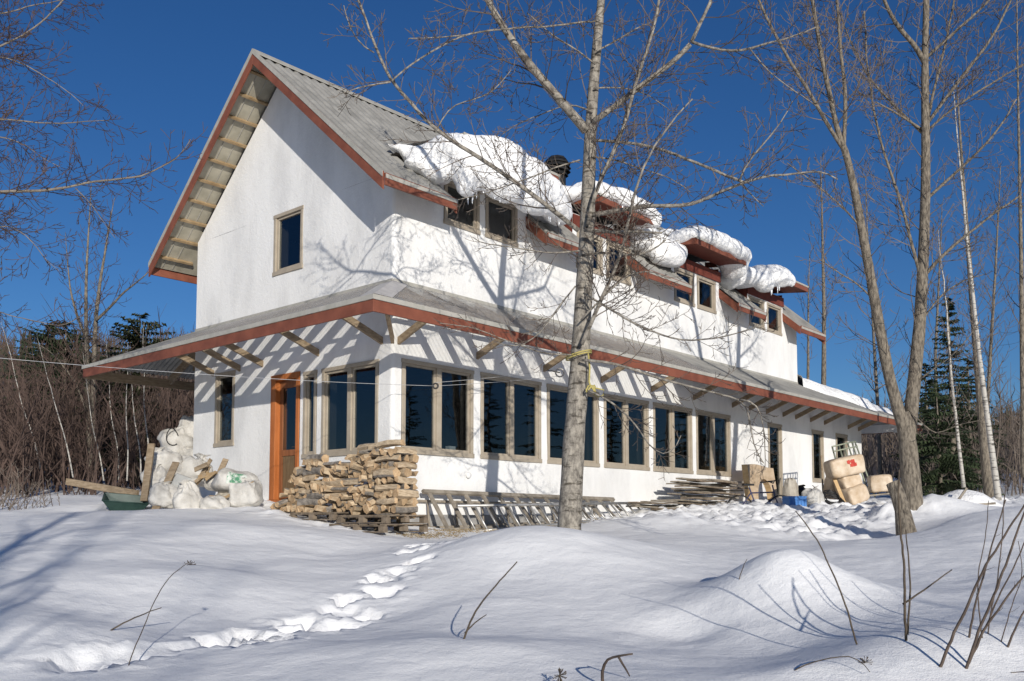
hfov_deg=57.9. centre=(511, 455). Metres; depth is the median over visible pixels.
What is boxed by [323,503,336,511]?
split log
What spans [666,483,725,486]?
weathered board
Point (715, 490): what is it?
weathered board
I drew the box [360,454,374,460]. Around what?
split log
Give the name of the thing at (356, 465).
split log
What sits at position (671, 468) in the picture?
window
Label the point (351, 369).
window
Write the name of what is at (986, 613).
bramble cane
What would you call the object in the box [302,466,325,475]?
split log
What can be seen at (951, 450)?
spruce tree
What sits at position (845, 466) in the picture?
wrapped bale
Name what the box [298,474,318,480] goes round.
split log
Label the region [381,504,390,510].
split log
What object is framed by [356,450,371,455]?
split log
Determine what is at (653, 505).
weathered board
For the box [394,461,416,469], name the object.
split log
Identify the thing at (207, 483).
sack
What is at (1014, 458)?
thicket
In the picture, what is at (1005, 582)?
bramble cane
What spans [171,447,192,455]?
sack
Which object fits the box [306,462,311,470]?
split log
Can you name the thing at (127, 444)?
birch sapling
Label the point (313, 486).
split log
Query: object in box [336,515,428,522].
wooden pallet
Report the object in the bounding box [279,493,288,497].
split log
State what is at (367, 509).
split log
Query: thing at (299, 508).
split log
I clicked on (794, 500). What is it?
blue crate
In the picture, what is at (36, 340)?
pine tree
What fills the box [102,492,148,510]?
wheelbarrow
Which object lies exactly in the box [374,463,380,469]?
split log
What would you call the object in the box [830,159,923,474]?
slender tree
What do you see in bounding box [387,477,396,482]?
split log
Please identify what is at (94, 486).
plank
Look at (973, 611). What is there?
bramble cane
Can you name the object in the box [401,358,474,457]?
window
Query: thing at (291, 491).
split log
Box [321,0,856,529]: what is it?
birch tree
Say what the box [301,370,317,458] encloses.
window
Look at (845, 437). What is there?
window
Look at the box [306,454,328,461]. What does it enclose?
split log
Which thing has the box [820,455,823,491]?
plank
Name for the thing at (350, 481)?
split log
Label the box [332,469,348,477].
split log
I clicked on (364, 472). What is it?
split log
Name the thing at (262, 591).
snow ground
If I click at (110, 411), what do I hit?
birch sapling
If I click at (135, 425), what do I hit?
birch sapling
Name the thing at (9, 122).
overhanging tree
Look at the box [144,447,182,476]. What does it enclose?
sack
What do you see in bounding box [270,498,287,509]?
split log
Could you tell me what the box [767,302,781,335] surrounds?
window
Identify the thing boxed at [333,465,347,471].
split log
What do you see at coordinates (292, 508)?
split log
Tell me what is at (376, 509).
split log
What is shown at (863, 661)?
dry stalk
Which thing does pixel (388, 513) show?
split log
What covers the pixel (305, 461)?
split log
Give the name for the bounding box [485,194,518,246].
window
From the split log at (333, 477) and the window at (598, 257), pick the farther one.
the window at (598, 257)
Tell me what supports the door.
in the house
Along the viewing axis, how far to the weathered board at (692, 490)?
22.09 m
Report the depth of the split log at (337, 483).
15.46 m
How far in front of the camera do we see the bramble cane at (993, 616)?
5.80 m
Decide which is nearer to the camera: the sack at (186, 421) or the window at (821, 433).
the sack at (186, 421)
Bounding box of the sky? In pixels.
[0,0,1023,422]
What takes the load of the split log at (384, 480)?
on the split log at (404, 486)
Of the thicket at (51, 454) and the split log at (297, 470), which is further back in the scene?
the thicket at (51, 454)
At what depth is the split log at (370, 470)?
14.80 m
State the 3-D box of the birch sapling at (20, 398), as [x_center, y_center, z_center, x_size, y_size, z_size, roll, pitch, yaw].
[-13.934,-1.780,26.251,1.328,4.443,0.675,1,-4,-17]
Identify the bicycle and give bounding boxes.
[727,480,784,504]
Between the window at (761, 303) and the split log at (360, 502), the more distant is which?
the window at (761, 303)
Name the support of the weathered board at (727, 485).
on the weathered board at (692, 484)
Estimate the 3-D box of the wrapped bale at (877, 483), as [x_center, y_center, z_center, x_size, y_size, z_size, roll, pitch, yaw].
[9.550,0.725,24.015,0.597,0.472,0.522,-7,-5,11]
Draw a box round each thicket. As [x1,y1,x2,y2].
[0,294,194,496]
[0,461,59,510]
[861,332,1023,495]
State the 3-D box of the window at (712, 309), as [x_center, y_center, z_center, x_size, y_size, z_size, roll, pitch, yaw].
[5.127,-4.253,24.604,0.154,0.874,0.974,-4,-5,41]
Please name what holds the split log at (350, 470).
on the split log at (355, 474)
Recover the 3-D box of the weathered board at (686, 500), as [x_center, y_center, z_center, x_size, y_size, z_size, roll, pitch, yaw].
[4.267,1.086,22.099,0.134,0.057,3.167,-4,-5,43]
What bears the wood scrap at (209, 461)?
on the wood scrap
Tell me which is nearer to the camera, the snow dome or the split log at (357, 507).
the split log at (357, 507)
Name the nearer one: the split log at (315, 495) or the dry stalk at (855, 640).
the dry stalk at (855, 640)
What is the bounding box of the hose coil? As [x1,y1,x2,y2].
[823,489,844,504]
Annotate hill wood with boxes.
[0,326,194,422]
[861,397,1020,457]
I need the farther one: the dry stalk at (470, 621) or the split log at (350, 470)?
the split log at (350, 470)
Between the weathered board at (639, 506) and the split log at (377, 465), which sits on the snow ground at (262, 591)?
the weathered board at (639, 506)
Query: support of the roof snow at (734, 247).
on the house
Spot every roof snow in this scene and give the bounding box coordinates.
[388,133,572,225]
[563,181,661,229]
[622,228,687,267]
[659,225,751,279]
[719,264,795,294]
[797,374,896,433]
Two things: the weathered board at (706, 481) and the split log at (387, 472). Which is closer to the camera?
the split log at (387, 472)
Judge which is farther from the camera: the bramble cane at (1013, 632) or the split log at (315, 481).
the split log at (315, 481)
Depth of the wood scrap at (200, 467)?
17.21 m
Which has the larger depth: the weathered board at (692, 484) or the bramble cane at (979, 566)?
the weathered board at (692, 484)
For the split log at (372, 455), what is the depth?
14.91 m
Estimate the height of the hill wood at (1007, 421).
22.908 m
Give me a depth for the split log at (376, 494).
14.68 m
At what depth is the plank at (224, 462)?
17.77 m
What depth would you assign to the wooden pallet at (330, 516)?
15.42 m
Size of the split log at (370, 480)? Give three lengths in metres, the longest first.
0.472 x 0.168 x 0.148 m
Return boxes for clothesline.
[1,358,564,388]
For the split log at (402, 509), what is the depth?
14.48 m
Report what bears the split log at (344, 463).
on the split log
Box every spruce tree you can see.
[889,363,967,494]
[896,384,1003,495]
[918,297,1002,492]
[936,358,1012,490]
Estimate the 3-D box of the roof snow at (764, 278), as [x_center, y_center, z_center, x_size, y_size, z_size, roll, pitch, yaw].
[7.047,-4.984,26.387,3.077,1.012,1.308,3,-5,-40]
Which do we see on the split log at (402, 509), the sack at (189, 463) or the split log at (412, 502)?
the split log at (412, 502)
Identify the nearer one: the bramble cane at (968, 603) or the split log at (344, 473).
the bramble cane at (968, 603)
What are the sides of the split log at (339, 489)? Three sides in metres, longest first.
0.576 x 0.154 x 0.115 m
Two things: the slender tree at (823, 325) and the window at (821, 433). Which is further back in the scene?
the slender tree at (823, 325)
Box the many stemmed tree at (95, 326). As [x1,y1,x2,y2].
[30,175,154,481]
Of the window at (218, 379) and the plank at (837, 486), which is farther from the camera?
the plank at (837, 486)
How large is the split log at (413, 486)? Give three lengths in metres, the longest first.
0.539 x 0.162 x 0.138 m
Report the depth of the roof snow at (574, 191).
20.23 m
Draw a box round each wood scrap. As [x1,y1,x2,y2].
[194,462,207,471]
[194,472,206,482]
[198,471,216,478]
[199,458,212,474]
[205,471,216,480]
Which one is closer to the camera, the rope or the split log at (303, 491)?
the rope
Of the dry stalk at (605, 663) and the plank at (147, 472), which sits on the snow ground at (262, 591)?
the dry stalk at (605, 663)
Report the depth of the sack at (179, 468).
17.97 m
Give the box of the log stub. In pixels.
[886,480,916,535]
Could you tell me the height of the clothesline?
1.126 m
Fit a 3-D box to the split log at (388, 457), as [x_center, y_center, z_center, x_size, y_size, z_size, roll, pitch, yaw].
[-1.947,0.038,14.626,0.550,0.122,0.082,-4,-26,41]
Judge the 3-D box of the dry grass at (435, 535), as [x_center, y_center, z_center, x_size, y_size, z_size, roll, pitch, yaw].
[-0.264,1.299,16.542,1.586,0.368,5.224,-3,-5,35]
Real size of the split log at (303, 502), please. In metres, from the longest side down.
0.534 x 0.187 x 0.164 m
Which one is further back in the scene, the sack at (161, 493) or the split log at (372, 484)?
the sack at (161, 493)
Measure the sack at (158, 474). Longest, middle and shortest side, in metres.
0.606 x 0.587 x 0.486 m
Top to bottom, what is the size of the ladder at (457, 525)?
0.550 m
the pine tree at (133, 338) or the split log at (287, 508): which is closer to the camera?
the split log at (287, 508)
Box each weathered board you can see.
[626,505,686,508]
[628,502,714,504]
[628,503,684,506]
[640,501,715,503]
[651,499,726,502]
[651,508,675,509]
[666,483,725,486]
[667,493,731,496]
[670,481,736,486]
[671,488,742,491]
[674,485,747,488]
[674,490,713,491]
[676,477,743,482]
[680,495,738,498]
[680,497,727,499]
[685,491,740,494]
[687,479,737,483]
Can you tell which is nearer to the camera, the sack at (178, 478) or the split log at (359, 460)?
the split log at (359, 460)
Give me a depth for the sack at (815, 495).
22.34 m
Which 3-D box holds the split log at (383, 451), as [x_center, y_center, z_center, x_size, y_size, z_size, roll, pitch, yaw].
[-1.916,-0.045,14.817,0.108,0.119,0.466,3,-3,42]
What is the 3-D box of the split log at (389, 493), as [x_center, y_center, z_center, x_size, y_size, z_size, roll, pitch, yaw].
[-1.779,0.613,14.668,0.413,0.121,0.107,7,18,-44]
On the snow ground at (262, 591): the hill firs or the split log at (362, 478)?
the hill firs
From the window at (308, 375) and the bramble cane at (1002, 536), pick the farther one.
the window at (308, 375)
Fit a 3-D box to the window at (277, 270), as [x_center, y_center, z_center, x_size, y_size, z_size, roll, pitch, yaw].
[-4.419,-4.252,18.456,1.004,1.254,0.154,-4,-5,41]
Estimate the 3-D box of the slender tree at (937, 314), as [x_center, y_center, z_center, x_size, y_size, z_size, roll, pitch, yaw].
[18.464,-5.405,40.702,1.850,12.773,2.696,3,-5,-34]
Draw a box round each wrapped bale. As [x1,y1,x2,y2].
[823,454,864,478]
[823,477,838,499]
[831,474,861,491]
[837,483,869,504]
[867,474,892,492]
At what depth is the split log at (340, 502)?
15.31 m
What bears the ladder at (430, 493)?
on the snow ground at (262, 591)
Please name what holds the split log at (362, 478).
on the split log
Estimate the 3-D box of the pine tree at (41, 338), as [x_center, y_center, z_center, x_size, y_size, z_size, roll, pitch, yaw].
[-17.516,-2.188,36.087,4.060,6.253,4.611,-4,-5,41]
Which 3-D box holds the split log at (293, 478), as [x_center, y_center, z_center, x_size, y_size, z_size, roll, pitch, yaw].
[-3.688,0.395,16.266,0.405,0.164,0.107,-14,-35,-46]
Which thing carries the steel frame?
on the snow ground at (262, 591)
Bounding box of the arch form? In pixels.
[742,464,777,500]
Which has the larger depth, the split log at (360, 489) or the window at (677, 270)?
the window at (677, 270)
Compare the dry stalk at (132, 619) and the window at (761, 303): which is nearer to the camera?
the dry stalk at (132, 619)
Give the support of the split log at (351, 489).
on the split log
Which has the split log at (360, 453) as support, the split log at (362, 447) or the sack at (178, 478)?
the split log at (362, 447)
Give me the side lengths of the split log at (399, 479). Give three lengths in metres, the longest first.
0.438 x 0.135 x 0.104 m
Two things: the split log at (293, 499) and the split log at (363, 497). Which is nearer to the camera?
the split log at (363, 497)
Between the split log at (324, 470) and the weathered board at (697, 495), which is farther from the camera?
the weathered board at (697, 495)
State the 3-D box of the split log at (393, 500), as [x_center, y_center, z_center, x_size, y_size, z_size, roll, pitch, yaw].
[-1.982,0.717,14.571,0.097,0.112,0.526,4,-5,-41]
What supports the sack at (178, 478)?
on the sack at (161, 493)
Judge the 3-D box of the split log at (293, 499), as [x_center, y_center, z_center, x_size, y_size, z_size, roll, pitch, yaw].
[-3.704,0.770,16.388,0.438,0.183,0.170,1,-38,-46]
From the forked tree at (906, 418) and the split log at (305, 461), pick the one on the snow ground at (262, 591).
the forked tree at (906, 418)
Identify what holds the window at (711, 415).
in the house
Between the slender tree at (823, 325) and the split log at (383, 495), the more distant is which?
the slender tree at (823, 325)
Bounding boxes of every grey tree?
[983,0,1023,477]
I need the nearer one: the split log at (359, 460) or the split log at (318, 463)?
the split log at (359, 460)
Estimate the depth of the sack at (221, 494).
16.82 m
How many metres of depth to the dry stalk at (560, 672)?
5.81 m
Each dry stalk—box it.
[111,607,161,630]
[128,560,195,665]
[463,562,516,638]
[553,668,566,680]
[601,653,632,680]
[794,656,872,671]
[795,511,857,644]
[897,469,951,640]
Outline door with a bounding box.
[279,380,295,498]
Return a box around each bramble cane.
[939,505,1023,667]
[965,512,1023,668]
[968,500,1005,637]
[970,575,1023,662]
[977,500,988,637]
[986,543,1023,623]
[987,435,1015,633]
[1000,541,1021,641]
[1007,602,1023,647]
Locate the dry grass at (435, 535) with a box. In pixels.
[394,519,597,538]
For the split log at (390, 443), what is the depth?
14.57 m
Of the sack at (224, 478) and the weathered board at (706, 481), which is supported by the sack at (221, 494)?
the sack at (224, 478)
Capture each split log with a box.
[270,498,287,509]
[275,499,288,506]
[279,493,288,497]
[284,488,295,494]
[284,506,290,511]
[288,488,295,493]
[289,495,297,503]
[290,505,296,511]
[291,474,301,481]
[293,466,305,475]
[294,477,309,487]
[295,492,303,498]
[296,487,314,494]
[297,498,318,506]
[297,506,314,511]
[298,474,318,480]
[302,459,310,465]
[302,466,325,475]
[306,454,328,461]
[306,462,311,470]
[306,491,328,500]
[309,479,321,483]
[310,483,317,490]
[313,505,336,511]
[315,461,333,468]
[318,499,327,505]
[321,467,334,474]
[321,478,345,486]
[322,461,340,465]
[322,492,345,498]
[323,485,346,492]
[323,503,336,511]
[326,499,335,503]
[329,475,342,480]
[329,494,338,500]
[330,485,353,491]
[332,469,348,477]
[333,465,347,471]
[336,497,349,507]
[340,462,361,466]
[340,492,360,499]
[341,470,352,476]
[341,478,363,485]
[344,454,356,459]
[347,483,368,492]
[347,500,358,505]
[348,465,360,472]
[349,507,364,514]
[350,461,363,471]
[352,505,362,510]
[353,472,361,477]
[356,443,376,450]
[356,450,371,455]
[357,456,364,463]
[357,484,367,492]
[358,475,367,481]
[358,497,366,505]
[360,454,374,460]
[360,494,372,501]
[361,469,367,475]
[361,488,381,495]
[363,504,377,513]
[364,457,375,462]
[364,459,380,466]
[366,496,377,506]
[367,466,374,473]
[367,478,375,483]
[368,444,375,449]
[369,452,382,457]
[369,482,376,488]
[371,449,380,454]
[372,505,387,513]
[373,467,400,477]
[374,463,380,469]
[374,492,381,497]
[375,439,405,448]
[375,454,400,461]
[375,477,384,484]
[375,484,399,490]
[375,512,399,518]
[376,497,397,504]
[379,448,388,454]
[380,491,389,498]
[381,477,391,483]
[381,497,407,505]
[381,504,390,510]
[382,454,408,462]
[384,461,410,469]
[385,482,409,488]
[386,468,411,477]
[387,448,404,455]
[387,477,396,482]
[387,490,392,496]
[391,505,417,513]
[391,512,416,518]
[392,489,418,499]
[393,446,417,454]
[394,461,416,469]
[394,476,417,483]
[404,498,417,505]
[407,483,417,489]
[408,454,418,463]
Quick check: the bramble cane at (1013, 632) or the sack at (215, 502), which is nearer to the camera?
the bramble cane at (1013, 632)
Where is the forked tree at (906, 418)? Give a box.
[735,0,1023,510]
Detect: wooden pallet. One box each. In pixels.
[289,512,374,519]
[329,524,427,532]
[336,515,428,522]
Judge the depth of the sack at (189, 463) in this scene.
18.06 m
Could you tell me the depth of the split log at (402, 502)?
14.55 m
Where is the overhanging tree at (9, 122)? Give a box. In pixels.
[0,0,206,360]
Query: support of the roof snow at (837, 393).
on the house
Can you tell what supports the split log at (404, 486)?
on the split log at (407, 494)
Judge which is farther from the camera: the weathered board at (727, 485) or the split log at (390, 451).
the weathered board at (727, 485)
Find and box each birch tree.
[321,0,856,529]
[942,61,1005,500]
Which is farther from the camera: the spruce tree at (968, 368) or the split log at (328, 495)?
the spruce tree at (968, 368)
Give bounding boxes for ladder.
[393,500,597,528]
[421,489,622,530]
[456,502,640,530]
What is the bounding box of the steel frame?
[832,441,875,497]
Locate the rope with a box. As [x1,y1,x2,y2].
[565,349,603,397]
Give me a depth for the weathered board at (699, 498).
21.65 m
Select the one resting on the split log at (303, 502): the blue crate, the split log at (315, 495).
the split log at (315, 495)
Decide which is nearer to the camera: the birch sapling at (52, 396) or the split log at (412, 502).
the split log at (412, 502)
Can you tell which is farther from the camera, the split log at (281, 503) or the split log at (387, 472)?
the split log at (281, 503)
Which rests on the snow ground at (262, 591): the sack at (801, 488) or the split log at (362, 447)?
the sack at (801, 488)
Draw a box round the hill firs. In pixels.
[0,331,1011,449]
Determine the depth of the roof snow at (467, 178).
16.89 m
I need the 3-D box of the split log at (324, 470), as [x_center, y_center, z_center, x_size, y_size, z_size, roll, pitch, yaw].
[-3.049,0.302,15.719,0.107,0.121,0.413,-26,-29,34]
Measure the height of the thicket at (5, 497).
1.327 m
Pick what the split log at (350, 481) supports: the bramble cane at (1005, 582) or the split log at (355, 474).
the split log at (355, 474)
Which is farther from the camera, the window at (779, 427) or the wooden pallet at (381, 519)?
the window at (779, 427)
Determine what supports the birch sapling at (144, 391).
on the snow ground at (262, 591)
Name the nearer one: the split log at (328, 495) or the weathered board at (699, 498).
the split log at (328, 495)
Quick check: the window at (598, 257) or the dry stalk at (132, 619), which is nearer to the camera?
the dry stalk at (132, 619)
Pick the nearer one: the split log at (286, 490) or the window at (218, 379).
the split log at (286, 490)
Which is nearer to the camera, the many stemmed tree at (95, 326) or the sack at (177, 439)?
the sack at (177, 439)
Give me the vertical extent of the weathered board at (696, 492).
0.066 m
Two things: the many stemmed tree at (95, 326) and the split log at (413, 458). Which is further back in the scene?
the many stemmed tree at (95, 326)
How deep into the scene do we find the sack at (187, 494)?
16.31 m
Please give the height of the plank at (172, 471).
0.925 m
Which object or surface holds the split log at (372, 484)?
on the split log at (371, 501)
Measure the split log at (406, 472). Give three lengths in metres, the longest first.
0.534 x 0.187 x 0.164 m
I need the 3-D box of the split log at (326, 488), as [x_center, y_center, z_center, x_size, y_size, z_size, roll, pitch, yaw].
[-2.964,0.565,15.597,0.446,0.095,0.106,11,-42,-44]
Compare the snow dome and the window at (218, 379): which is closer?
the window at (218, 379)
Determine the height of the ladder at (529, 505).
0.634 m
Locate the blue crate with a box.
[782,496,806,506]
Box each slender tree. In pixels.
[797,243,821,378]
[804,149,851,384]
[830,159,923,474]
[895,185,963,465]
[938,157,1023,405]
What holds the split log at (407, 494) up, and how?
on the split log at (412, 502)
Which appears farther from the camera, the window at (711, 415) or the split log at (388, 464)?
the window at (711, 415)
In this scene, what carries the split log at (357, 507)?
on the split log at (355, 512)
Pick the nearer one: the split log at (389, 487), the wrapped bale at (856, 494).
the split log at (389, 487)
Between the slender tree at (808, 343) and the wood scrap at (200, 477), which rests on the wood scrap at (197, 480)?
the wood scrap at (200, 477)
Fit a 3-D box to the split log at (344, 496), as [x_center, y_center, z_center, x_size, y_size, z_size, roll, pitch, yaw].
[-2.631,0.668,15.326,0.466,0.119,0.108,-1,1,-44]
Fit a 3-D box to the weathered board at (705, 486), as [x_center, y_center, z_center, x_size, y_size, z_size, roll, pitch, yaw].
[4.879,0.777,22.499,0.240,0.067,2.996,-4,-5,43]
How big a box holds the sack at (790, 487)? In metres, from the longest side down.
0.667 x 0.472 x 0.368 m
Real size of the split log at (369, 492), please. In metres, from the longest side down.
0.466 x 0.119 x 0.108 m
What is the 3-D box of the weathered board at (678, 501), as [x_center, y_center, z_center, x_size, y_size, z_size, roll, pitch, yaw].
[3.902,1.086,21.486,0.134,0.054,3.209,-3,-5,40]
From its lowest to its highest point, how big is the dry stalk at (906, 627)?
1.210 m
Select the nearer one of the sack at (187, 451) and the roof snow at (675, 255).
the sack at (187, 451)
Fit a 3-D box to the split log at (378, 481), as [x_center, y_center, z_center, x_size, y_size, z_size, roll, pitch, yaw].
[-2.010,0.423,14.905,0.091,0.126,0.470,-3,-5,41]
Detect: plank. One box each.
[65,478,138,494]
[140,443,154,501]
[152,462,179,508]
[217,458,228,473]
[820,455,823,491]
[832,478,845,501]
[869,493,888,495]
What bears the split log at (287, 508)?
on the snow ground at (262, 591)
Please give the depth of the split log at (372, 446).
14.98 m
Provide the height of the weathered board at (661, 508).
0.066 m
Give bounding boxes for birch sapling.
[0,315,40,467]
[31,328,81,477]
[68,349,104,480]
[94,323,119,479]
[114,334,154,480]
[119,351,148,472]
[133,318,157,444]
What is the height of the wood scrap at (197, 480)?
0.215 m
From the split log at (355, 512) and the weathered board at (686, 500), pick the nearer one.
the split log at (355, 512)
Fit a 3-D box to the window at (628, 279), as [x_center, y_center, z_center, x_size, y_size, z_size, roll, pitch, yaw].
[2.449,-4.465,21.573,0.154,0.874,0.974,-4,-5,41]
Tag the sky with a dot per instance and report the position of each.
(167, 65)
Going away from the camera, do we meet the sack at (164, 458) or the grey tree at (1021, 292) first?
the sack at (164, 458)
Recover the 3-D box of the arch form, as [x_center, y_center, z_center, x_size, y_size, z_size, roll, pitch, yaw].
[6.773,0.801,25.215,0.278,1.080,1.850,-3,-5,38]
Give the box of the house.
[82,48,921,526]
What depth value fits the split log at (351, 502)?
15.16 m
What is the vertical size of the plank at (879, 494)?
0.133 m
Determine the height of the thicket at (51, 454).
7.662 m
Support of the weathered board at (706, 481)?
on the weathered board at (727, 485)
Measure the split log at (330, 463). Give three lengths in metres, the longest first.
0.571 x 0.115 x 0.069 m
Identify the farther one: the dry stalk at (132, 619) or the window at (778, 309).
the window at (778, 309)
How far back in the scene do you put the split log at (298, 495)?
16.14 m
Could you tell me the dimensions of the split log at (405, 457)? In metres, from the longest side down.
0.539 x 0.162 x 0.138 m
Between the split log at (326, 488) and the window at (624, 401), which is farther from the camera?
the window at (624, 401)
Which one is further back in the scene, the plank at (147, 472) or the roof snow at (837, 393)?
the roof snow at (837, 393)
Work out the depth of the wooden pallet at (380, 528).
14.51 m
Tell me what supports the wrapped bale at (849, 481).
on the wrapped bale at (856, 494)
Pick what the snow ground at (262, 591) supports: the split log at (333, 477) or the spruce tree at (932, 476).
the spruce tree at (932, 476)
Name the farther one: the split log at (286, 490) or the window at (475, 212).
the window at (475, 212)
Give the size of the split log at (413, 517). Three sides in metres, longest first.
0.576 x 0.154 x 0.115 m
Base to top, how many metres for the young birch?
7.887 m
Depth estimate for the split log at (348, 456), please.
15.37 m
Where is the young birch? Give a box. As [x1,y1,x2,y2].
[930,226,965,487]
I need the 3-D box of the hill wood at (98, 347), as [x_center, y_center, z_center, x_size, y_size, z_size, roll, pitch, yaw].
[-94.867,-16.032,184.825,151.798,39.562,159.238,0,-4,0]
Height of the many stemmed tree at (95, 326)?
9.467 m
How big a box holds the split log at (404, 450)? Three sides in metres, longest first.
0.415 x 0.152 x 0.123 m
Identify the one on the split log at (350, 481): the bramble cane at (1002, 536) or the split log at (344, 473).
the split log at (344, 473)
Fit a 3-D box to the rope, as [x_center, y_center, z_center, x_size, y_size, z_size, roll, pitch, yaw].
[1.018,-1.139,13.051,0.526,0.710,0.419,0,-4,0]
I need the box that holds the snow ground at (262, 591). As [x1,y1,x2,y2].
[0,355,1023,680]
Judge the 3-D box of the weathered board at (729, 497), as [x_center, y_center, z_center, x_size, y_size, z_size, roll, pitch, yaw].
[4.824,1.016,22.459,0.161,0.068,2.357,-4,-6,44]
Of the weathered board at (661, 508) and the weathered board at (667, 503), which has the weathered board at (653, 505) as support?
the weathered board at (667, 503)
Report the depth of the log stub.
15.87 m
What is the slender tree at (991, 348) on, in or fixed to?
on the snow ground at (262, 591)
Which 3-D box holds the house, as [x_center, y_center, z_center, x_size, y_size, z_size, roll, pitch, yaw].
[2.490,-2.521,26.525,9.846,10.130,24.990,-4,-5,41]
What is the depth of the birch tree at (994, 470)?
25.22 m
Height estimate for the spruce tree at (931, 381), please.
5.626 m
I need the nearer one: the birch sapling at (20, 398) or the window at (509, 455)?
the window at (509, 455)
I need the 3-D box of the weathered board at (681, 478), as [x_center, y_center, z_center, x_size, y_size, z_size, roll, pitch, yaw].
[4.922,0.611,22.862,0.175,0.064,2.977,-4,-5,42]
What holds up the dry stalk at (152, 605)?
on the snow ground at (262, 591)
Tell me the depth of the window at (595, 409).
20.44 m
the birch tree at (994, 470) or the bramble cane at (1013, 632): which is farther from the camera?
the birch tree at (994, 470)
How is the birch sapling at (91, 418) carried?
on the snow ground at (262, 591)
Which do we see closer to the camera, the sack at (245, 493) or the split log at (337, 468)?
the split log at (337, 468)
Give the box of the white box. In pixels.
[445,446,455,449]
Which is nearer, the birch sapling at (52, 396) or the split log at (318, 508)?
the split log at (318, 508)
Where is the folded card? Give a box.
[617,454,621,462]
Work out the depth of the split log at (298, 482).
16.06 m
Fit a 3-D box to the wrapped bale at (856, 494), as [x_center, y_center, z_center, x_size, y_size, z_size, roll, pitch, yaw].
[8.573,0.980,23.261,0.641,0.474,0.515,-20,3,-20]
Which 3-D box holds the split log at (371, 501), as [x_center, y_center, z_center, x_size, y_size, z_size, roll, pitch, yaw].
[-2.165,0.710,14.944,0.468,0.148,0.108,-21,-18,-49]
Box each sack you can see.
[140,464,167,487]
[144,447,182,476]
[148,481,176,507]
[157,426,192,452]
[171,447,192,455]
[171,473,191,487]
[172,479,202,508]
[174,464,181,475]
[178,415,193,436]
[178,453,213,486]
[199,495,230,508]
[204,476,216,491]
[210,468,258,492]
[215,492,228,499]
[228,477,263,506]
[782,478,798,495]
[798,484,805,495]
[801,485,824,505]
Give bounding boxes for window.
[213,370,235,446]
[272,205,303,276]
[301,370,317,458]
[320,359,379,456]
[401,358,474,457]
[443,181,480,234]
[480,372,541,462]
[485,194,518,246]
[546,383,599,466]
[576,230,602,275]
[603,393,649,470]
[606,241,631,285]
[653,402,693,473]
[674,267,694,306]
[695,410,731,476]
[696,275,716,313]
[748,295,764,329]
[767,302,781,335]
[767,423,782,497]
[812,429,824,482]
[835,433,847,457]
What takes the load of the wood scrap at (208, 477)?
on the sack at (224, 478)
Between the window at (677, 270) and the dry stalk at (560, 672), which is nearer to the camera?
the dry stalk at (560, 672)
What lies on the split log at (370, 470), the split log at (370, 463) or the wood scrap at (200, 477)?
the split log at (370, 463)
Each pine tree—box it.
[0,323,82,423]
[4,320,116,442]
[70,312,189,485]
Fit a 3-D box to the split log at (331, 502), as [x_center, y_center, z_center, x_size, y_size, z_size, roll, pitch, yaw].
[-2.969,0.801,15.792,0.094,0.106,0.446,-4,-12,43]
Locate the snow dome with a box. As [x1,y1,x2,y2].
[943,487,1002,506]
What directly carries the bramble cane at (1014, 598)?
on the snow ground at (262, 591)

